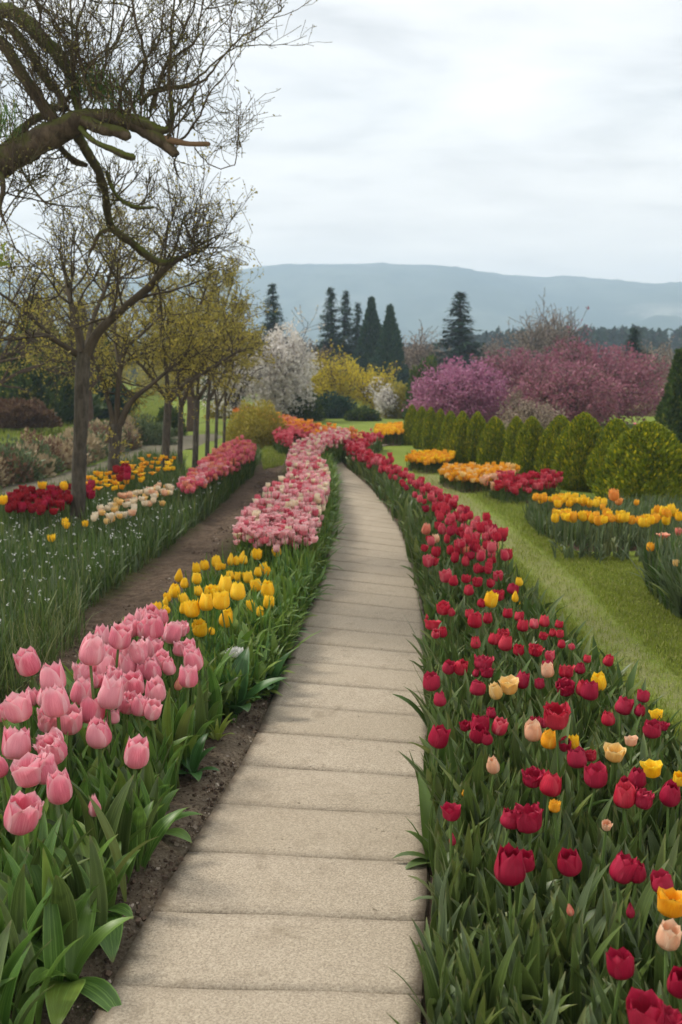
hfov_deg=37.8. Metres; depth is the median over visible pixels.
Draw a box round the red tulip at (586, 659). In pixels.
[583,654,590,679]
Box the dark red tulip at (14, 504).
[10,500,19,540]
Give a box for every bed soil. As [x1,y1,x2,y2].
[0,455,309,1023]
[343,452,435,1023]
[383,441,400,445]
[439,481,484,492]
[535,536,681,551]
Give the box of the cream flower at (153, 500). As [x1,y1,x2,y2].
[151,497,155,520]
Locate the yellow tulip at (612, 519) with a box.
[609,513,617,557]
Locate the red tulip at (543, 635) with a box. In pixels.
[539,631,548,645]
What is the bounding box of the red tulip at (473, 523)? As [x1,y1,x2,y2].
[470,519,477,531]
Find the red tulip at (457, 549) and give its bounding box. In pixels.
[454,544,463,555]
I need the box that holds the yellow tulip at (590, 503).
[587,500,592,510]
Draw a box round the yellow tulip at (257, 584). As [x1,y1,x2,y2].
[250,578,261,591]
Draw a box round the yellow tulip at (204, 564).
[200,559,209,586]
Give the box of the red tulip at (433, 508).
[431,504,437,518]
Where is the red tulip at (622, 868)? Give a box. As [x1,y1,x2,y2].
[602,850,638,947]
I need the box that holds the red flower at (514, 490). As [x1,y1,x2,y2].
[510,486,517,500]
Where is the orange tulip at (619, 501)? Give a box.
[615,498,622,510]
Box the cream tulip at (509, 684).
[498,674,518,722]
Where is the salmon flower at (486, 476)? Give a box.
[482,474,490,497]
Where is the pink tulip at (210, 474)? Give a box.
[208,471,213,492]
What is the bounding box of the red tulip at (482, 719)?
[470,713,489,760]
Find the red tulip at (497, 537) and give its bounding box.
[492,530,501,569]
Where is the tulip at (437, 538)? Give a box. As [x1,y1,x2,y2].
[432,533,439,545]
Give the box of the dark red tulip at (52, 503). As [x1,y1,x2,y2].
[49,499,55,528]
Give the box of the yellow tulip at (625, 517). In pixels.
[612,511,629,560]
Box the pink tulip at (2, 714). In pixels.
[0,703,5,757]
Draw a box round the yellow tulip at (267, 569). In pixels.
[264,566,270,580]
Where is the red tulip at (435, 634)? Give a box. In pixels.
[418,628,439,669]
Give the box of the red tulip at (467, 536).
[463,532,470,574]
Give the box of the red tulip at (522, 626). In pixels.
[517,618,527,636]
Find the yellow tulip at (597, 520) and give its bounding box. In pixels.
[591,514,606,560]
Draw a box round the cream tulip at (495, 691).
[477,681,516,720]
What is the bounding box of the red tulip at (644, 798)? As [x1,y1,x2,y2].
[617,786,672,865]
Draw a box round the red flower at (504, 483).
[502,480,508,504]
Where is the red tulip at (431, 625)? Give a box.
[412,619,440,661]
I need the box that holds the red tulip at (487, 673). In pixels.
[480,667,493,703]
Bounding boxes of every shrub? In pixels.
[0,396,62,428]
[124,413,177,445]
[155,405,187,435]
[201,399,241,418]
[220,399,288,447]
[285,387,326,420]
[303,338,373,407]
[317,391,358,418]
[343,404,381,420]
[348,361,402,409]
[361,376,398,418]
[379,377,407,418]
[401,353,439,420]
[402,404,416,444]
[411,406,426,448]
[419,407,435,450]
[429,408,445,449]
[437,410,455,451]
[447,411,470,464]
[461,411,485,464]
[476,416,504,465]
[496,384,567,430]
[499,415,522,464]
[512,416,543,477]
[534,414,569,474]
[550,411,606,490]
[584,418,629,493]
[591,420,681,501]
[613,382,663,416]
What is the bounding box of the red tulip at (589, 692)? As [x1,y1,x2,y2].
[580,680,598,739]
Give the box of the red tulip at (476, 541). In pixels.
[472,538,479,560]
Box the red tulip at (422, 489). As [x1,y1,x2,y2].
[419,486,425,495]
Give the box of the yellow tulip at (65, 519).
[62,517,68,525]
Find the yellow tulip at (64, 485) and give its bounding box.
[60,480,67,505]
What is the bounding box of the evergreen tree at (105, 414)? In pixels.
[67,310,131,419]
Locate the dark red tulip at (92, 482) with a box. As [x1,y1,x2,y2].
[87,479,94,511]
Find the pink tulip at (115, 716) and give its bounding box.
[77,709,123,783]
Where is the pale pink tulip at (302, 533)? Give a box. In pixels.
[299,530,306,552]
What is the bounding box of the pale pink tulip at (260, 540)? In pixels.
[258,537,264,561]
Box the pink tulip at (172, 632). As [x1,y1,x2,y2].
[162,621,183,687]
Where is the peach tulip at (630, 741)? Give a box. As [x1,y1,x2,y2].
[624,735,637,770]
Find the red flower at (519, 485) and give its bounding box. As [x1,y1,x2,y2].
[515,483,521,504]
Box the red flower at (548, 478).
[546,475,551,494]
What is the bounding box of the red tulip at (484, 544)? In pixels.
[482,540,492,574]
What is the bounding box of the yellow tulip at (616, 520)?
[612,514,618,556]
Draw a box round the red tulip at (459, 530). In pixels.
[456,527,463,538]
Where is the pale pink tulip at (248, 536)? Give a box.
[246,534,255,564]
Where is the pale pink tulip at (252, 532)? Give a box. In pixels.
[248,530,255,559]
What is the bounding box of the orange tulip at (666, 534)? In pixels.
[656,532,670,537]
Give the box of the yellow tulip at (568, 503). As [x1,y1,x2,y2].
[566,500,572,506]
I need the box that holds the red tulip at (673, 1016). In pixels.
[655,1004,681,1023]
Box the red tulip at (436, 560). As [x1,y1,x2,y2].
[433,557,438,579]
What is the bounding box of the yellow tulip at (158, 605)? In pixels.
[155,601,161,609]
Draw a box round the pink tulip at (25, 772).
[4,752,48,837]
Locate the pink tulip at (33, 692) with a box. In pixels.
[25,686,37,742]
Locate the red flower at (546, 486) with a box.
[545,483,551,490]
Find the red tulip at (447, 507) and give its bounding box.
[443,505,449,513]
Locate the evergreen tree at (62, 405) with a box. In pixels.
[0,294,106,423]
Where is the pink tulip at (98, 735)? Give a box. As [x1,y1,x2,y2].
[86,716,111,799]
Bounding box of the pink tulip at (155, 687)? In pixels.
[145,674,165,751]
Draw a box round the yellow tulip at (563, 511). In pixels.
[556,509,567,552]
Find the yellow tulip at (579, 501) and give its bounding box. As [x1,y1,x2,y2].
[576,497,582,509]
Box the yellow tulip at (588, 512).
[576,510,591,552]
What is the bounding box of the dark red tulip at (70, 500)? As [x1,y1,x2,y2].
[66,494,72,513]
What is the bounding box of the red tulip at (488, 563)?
[485,560,492,575]
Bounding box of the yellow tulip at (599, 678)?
[591,671,606,716]
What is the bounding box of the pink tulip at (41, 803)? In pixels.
[29,795,43,855]
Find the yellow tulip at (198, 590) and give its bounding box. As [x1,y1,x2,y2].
[194,584,202,598]
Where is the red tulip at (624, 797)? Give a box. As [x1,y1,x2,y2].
[600,779,654,870]
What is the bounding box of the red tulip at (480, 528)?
[476,522,484,562]
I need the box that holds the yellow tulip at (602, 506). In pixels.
[600,503,604,509]
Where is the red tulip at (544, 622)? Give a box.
[539,615,549,643]
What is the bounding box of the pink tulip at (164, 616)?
[158,609,172,642]
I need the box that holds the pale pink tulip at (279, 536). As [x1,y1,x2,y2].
[277,532,283,558]
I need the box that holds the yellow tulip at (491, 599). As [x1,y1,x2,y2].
[484,590,498,620]
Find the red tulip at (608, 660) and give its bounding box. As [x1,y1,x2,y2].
[603,654,613,694]
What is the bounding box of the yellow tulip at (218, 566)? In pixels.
[215,562,221,584]
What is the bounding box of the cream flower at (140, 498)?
[138,496,144,506]
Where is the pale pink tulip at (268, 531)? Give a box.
[265,529,271,559]
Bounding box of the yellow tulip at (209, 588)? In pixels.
[204,584,215,619]
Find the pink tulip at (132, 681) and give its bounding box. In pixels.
[105,669,144,735]
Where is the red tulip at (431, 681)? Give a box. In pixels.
[412,671,449,730]
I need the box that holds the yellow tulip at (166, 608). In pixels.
[162,605,170,623]
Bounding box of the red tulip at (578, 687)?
[575,679,588,724]
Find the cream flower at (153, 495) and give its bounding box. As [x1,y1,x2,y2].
[150,493,156,514]
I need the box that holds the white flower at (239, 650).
[225,646,243,660]
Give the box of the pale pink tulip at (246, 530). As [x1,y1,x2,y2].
[244,527,250,566]
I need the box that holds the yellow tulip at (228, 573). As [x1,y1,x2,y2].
[226,570,233,579]
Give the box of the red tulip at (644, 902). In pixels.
[622,858,669,975]
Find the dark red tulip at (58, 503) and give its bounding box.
[53,500,62,531]
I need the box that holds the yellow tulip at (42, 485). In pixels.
[38,481,46,489]
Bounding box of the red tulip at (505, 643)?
[496,634,511,672]
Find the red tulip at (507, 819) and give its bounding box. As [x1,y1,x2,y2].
[488,807,541,911]
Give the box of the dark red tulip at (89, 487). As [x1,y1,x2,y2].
[86,484,91,504]
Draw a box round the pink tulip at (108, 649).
[104,643,121,663]
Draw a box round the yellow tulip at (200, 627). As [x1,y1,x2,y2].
[193,618,206,653]
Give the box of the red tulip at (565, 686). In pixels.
[555,677,574,701]
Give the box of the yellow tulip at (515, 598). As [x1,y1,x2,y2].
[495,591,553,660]
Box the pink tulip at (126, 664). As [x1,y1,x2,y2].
[118,650,136,720]
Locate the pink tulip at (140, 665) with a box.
[136,661,145,695]
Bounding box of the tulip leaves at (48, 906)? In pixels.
[0,605,241,1023]
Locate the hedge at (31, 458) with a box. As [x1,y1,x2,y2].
[0,414,148,487]
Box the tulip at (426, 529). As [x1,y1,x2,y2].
[421,522,430,544]
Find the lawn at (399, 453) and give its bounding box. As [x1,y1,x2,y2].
[377,444,681,723]
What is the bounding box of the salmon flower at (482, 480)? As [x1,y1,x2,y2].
[479,477,487,497]
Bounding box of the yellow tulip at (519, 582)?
[515,577,522,603]
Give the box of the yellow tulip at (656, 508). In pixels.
[654,505,659,540]
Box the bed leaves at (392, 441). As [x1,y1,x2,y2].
[379,434,402,444]
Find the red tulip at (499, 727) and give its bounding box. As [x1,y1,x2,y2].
[491,716,513,765]
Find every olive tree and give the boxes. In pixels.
[0,236,111,404]
[2,254,160,424]
[134,267,271,431]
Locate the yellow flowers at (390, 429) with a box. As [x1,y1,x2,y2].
[373,421,404,445]
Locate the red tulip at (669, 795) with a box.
[655,778,680,861]
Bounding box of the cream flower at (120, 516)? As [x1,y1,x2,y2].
[116,513,122,533]
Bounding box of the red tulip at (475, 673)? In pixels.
[471,668,478,698]
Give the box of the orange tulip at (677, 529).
[675,527,681,537]
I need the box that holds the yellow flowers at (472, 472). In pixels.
[437,461,519,492]
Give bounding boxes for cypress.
[347,296,381,400]
[367,303,409,400]
[654,347,681,442]
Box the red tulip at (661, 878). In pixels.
[647,868,673,979]
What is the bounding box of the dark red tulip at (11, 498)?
[7,496,13,525]
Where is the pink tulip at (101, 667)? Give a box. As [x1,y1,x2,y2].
[94,652,114,709]
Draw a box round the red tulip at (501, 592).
[492,589,504,620]
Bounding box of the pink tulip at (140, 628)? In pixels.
[137,618,146,640]
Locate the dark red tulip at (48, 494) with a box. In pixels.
[44,493,51,532]
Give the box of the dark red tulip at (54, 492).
[51,490,58,521]
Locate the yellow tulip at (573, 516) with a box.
[569,510,576,558]
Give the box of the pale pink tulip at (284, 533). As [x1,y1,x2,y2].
[281,530,288,551]
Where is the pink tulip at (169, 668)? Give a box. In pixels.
[163,657,184,720]
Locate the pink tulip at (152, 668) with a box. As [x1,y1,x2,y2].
[144,655,161,680]
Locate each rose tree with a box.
[468,322,584,420]
[500,348,633,425]
[522,306,671,425]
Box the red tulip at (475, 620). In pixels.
[467,611,481,634]
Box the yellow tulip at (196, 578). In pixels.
[192,572,201,585]
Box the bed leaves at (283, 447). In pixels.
[273,441,295,452]
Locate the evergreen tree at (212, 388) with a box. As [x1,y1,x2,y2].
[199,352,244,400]
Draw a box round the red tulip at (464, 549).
[462,546,469,554]
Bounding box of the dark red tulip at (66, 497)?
[62,493,72,524]
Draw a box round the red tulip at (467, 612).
[465,609,473,641]
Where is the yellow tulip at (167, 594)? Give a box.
[163,592,178,619]
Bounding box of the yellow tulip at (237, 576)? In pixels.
[234,572,242,582]
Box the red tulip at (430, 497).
[427,492,434,519]
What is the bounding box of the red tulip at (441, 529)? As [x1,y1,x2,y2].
[438,522,445,540]
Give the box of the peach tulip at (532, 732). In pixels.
[524,719,541,766]
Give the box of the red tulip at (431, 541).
[427,536,434,554]
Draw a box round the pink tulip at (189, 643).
[181,637,208,699]
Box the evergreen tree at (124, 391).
[93,323,137,415]
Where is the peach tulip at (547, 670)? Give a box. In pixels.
[541,662,556,699]
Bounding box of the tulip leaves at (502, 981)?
[387,741,681,1023]
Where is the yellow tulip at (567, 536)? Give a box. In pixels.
[561,519,568,549]
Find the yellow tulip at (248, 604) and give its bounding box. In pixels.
[246,599,254,611]
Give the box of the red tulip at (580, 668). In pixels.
[575,662,585,685]
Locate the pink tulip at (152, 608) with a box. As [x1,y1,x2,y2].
[144,602,160,617]
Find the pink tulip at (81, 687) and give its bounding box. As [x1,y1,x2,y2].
[70,675,93,707]
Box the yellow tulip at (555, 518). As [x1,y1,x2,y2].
[550,512,558,559]
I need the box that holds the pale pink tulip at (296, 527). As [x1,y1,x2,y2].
[293,524,299,535]
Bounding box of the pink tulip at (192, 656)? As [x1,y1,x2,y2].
[183,645,203,704]
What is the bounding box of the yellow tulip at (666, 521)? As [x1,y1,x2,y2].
[662,516,670,532]
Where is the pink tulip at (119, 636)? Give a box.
[106,621,132,748]
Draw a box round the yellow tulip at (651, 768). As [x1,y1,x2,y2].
[640,758,666,843]
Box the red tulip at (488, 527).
[484,525,492,533]
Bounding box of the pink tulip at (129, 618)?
[122,613,137,644]
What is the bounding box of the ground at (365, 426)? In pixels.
[0,383,654,486]
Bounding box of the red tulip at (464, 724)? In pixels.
[440,719,470,765]
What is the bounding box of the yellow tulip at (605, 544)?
[602,512,609,556]
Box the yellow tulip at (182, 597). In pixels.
[178,593,188,602]
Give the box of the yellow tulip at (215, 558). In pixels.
[212,555,220,581]
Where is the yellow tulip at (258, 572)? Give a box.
[254,567,261,577]
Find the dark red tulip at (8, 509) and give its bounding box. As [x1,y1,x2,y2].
[5,503,13,535]
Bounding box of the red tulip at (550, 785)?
[540,769,561,848]
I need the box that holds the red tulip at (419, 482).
[417,478,422,486]
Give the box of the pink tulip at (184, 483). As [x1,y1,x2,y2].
[182,480,188,501]
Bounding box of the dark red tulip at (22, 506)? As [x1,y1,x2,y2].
[18,502,28,535]
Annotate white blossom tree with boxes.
[194,328,277,418]
[247,305,325,416]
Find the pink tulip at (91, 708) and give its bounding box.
[72,696,112,767]
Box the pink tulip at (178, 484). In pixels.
[176,482,181,504]
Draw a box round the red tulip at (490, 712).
[486,706,495,754]
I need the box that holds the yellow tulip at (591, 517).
[584,512,594,557]
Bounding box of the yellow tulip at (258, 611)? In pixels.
[256,606,263,630]
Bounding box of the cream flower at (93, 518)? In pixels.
[90,514,96,546]
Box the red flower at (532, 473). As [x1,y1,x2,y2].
[528,470,536,485]
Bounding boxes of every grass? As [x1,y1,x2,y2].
[0,389,163,440]
[0,568,99,700]
[261,444,286,469]
[406,452,561,567]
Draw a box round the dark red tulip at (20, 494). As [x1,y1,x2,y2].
[17,492,23,523]
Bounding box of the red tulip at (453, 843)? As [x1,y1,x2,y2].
[430,833,462,877]
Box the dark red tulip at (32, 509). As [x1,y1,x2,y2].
[27,506,35,539]
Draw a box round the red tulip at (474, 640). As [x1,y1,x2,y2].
[463,636,480,678]
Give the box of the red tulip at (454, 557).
[451,551,458,571]
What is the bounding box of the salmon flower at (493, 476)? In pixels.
[487,473,496,498]
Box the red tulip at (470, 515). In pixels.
[467,510,473,519]
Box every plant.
[7,888,133,1023]
[73,820,140,961]
[140,788,202,842]
[179,732,219,781]
[206,712,233,740]
[225,647,286,715]
[264,651,291,693]
[387,917,463,1022]
[392,830,429,868]
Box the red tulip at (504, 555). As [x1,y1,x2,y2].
[500,548,508,577]
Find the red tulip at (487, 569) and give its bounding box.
[483,565,491,578]
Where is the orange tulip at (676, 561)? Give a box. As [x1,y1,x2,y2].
[668,559,679,589]
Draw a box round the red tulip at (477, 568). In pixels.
[473,563,480,576]
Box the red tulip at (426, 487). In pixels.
[424,484,428,498]
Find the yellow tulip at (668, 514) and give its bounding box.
[665,512,671,541]
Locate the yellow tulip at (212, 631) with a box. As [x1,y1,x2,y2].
[209,627,214,651]
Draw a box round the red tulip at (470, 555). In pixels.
[465,551,474,580]
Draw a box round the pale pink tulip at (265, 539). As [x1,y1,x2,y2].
[262,536,268,563]
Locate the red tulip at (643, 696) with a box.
[629,688,649,724]
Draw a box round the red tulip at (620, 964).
[587,947,634,1023]
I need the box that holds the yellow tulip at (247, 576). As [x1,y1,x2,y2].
[243,570,253,588]
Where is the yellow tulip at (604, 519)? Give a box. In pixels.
[595,515,607,562]
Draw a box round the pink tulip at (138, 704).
[128,692,147,772]
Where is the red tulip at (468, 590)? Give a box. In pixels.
[464,584,473,619]
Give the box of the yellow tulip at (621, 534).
[620,511,625,551]
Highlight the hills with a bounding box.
[0,262,681,354]
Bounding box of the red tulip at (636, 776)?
[618,766,658,838]
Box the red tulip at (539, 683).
[532,677,551,716]
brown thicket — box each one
[122,346,203,397]
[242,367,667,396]
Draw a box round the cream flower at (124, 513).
[119,511,127,533]
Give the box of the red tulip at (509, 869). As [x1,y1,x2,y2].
[470,842,553,956]
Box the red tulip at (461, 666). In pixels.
[453,659,467,692]
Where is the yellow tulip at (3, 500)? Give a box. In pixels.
[0,495,11,527]
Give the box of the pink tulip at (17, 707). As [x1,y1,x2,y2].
[2,690,41,793]
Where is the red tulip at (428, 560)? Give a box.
[422,554,433,586]
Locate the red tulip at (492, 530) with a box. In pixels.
[489,527,496,541]
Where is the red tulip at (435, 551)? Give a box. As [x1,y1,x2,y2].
[431,546,440,577]
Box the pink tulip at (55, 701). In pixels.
[30,683,69,803]
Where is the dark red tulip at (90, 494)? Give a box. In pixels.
[86,489,94,508]
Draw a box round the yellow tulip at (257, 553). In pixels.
[252,548,261,565]
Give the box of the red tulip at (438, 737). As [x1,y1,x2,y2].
[428,724,450,785]
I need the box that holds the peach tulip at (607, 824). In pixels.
[593,819,632,898]
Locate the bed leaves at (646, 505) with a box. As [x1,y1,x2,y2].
[522,491,681,549]
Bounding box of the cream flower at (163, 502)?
[159,500,165,509]
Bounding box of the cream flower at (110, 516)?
[104,512,113,545]
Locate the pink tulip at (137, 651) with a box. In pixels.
[122,636,147,663]
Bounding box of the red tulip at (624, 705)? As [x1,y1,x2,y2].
[614,695,633,740]
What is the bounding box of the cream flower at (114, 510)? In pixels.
[110,507,116,521]
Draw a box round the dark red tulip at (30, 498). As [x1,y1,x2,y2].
[27,495,34,523]
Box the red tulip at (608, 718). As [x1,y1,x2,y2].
[588,710,614,764]
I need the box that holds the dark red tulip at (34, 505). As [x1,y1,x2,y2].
[32,503,40,534]
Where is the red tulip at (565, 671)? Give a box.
[558,664,574,702]
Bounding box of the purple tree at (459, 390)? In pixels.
[402,354,515,422]
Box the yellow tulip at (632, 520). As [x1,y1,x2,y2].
[626,515,635,559]
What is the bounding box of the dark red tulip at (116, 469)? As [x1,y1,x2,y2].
[112,465,119,481]
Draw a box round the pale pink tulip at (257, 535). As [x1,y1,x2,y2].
[254,532,259,548]
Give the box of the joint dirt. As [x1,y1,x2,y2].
[111,603,427,1023]
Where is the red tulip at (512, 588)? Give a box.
[507,583,518,605]
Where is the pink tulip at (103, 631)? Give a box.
[94,623,109,644]
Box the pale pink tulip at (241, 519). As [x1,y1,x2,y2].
[239,516,244,548]
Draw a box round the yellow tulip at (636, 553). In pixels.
[635,516,642,555]
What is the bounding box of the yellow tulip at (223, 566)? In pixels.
[221,562,225,573]
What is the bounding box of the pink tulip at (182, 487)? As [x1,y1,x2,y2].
[180,484,184,499]
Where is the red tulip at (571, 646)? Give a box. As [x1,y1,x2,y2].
[568,643,574,665]
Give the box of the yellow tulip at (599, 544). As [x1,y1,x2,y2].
[589,523,605,557]
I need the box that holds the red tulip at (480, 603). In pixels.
[477,598,484,610]
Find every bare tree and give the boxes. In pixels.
[296,338,334,390]
[403,319,451,373]
[403,329,432,368]
[477,325,533,376]
[496,287,575,368]
[529,303,589,368]
[637,336,678,387]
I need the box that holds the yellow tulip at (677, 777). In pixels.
[647,770,681,841]
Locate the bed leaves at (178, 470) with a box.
[0,444,187,526]
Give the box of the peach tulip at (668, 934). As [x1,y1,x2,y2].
[621,918,681,1009]
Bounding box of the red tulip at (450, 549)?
[447,544,453,563]
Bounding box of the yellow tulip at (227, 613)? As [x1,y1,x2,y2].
[219,607,232,627]
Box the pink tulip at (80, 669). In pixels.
[71,661,94,723]
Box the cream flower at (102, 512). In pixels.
[99,509,105,530]
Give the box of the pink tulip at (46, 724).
[36,704,67,784]
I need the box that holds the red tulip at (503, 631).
[494,628,509,667]
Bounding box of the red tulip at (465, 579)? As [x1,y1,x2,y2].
[461,574,473,598]
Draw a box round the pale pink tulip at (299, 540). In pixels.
[297,537,301,550]
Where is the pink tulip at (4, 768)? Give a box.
[0,756,21,852]
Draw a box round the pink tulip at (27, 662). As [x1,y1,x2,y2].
[8,646,40,729]
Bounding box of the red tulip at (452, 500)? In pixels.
[449,498,456,512]
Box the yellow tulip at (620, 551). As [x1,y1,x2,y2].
[616,513,621,556]
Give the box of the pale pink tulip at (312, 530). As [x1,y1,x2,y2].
[309,527,315,548]
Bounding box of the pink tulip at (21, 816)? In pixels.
[0,790,38,887]
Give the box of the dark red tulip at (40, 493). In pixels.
[36,490,45,497]
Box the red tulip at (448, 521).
[445,517,452,545]
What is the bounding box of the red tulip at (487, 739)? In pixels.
[481,730,492,783]
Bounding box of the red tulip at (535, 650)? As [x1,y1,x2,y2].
[528,643,544,676]
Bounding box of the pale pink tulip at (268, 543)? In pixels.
[266,541,271,565]
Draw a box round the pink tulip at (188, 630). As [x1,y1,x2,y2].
[181,620,189,641]
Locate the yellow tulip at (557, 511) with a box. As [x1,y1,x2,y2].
[548,509,562,547]
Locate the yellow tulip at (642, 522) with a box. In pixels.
[638,517,646,561]
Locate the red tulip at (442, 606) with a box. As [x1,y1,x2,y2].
[436,600,449,640]
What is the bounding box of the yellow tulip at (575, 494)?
[572,492,578,506]
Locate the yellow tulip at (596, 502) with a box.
[593,498,599,510]
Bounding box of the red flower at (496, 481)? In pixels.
[493,479,501,484]
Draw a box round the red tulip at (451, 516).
[446,512,455,545]
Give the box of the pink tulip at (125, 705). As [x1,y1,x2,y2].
[118,690,136,749]
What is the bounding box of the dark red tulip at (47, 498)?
[44,496,51,525]
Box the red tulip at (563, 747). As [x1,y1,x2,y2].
[559,736,571,759]
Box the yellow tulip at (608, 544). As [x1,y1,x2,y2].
[605,510,612,555]
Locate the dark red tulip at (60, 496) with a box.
[57,493,64,521]
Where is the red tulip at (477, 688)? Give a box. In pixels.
[462,679,485,724]
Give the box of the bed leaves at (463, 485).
[439,475,490,491]
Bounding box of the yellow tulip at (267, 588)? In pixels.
[261,579,274,616]
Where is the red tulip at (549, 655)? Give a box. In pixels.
[545,650,554,659]
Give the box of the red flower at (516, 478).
[513,475,519,481]
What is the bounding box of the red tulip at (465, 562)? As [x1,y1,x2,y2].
[461,555,469,574]
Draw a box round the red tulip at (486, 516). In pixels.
[482,512,490,540]
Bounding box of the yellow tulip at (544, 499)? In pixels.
[542,496,547,520]
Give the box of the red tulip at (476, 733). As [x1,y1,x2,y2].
[461,723,485,781]
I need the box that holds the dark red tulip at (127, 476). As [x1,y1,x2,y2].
[123,472,130,480]
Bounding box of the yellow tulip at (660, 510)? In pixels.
[659,505,666,539]
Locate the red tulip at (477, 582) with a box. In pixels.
[472,576,482,600]
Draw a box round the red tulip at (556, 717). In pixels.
[530,701,570,795]
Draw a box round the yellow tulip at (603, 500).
[600,497,606,505]
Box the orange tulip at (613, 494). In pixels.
[603,488,618,556]
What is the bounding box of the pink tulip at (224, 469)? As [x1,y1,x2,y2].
[221,466,227,491]
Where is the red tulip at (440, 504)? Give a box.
[438,502,445,521]
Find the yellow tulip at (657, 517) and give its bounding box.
[651,513,659,544]
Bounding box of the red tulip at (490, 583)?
[486,578,493,589]
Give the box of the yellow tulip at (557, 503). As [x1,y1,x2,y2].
[554,499,560,507]
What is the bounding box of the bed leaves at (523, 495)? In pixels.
[484,486,558,503]
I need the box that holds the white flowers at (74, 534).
[0,477,219,623]
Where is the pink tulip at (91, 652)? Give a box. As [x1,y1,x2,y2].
[78,631,104,756]
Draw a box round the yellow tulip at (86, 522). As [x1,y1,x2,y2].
[82,520,87,531]
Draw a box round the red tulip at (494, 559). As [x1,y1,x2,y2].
[492,556,495,570]
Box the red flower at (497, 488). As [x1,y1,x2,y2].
[494,485,499,501]
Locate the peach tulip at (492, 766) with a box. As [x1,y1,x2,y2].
[480,755,506,818]
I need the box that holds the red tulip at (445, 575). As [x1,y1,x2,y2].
[433,568,451,595]
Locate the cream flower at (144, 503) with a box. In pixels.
[141,501,147,517]
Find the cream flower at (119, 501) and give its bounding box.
[116,499,124,504]
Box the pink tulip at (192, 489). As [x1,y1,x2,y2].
[189,487,195,510]
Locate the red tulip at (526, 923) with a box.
[484,848,535,939]
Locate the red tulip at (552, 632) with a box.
[549,628,555,661]
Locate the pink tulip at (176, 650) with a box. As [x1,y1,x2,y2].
[172,640,185,698]
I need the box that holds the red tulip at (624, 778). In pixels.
[606,775,642,853]
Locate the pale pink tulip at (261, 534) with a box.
[258,530,263,561]
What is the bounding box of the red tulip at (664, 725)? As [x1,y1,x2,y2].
[654,720,669,764]
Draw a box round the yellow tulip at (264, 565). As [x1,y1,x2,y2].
[259,562,267,570]
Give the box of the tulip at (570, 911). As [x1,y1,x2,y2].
[555,903,592,964]
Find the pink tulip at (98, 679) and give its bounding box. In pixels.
[93,671,103,697]
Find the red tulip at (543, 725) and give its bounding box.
[532,718,546,764]
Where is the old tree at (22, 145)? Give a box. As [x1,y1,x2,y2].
[0,0,328,320]
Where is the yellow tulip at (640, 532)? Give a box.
[638,515,645,549]
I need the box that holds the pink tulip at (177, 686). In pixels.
[174,676,181,719]
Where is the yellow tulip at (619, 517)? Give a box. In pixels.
[616,512,623,557]
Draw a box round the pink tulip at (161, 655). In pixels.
[154,648,174,691]
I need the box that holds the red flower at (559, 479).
[557,476,562,493]
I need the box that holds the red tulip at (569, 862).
[550,847,581,941]
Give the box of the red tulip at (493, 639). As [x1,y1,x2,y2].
[488,632,500,669]
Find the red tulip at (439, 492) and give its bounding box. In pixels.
[436,488,442,495]
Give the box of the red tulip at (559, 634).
[556,629,563,656]
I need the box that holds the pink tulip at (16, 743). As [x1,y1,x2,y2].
[0,725,36,820]
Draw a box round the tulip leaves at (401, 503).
[341,435,681,869]
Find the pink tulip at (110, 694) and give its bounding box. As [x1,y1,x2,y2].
[97,672,123,797]
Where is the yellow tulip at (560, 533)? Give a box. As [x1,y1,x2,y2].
[557,509,563,545]
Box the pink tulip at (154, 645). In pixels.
[146,636,166,677]
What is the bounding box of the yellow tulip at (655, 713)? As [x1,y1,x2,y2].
[648,708,662,743]
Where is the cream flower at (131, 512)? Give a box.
[128,509,135,543]
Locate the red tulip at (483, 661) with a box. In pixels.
[474,654,493,682]
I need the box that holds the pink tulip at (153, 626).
[144,611,163,638]
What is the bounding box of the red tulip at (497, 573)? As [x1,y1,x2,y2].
[493,570,502,590]
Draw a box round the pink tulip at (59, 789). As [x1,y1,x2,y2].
[47,767,73,884]
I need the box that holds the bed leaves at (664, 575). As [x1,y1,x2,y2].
[615,525,681,618]
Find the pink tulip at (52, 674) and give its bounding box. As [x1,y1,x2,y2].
[34,660,65,741]
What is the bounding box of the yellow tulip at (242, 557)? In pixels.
[237,555,247,585]
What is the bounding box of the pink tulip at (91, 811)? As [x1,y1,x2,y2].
[88,795,105,847]
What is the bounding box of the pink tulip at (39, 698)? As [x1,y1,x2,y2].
[31,688,42,738]
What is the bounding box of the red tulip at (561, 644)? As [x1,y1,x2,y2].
[557,639,565,677]
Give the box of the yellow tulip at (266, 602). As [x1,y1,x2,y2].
[263,595,273,608]
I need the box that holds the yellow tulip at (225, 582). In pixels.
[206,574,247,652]
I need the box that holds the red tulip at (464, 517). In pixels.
[461,512,467,525]
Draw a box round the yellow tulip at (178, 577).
[174,568,185,612]
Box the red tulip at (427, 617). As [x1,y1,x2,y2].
[418,614,430,645]
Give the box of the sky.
[0,0,681,283]
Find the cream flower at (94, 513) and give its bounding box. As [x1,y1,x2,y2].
[92,511,98,537]
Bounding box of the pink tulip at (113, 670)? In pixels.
[105,664,122,747]
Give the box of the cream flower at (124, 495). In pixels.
[121,492,127,510]
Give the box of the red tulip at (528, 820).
[513,802,562,899]
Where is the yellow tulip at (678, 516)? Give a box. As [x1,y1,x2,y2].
[675,511,681,536]
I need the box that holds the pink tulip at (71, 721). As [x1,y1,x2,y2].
[60,703,88,802]
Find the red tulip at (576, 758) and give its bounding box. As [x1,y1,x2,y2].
[537,745,609,819]

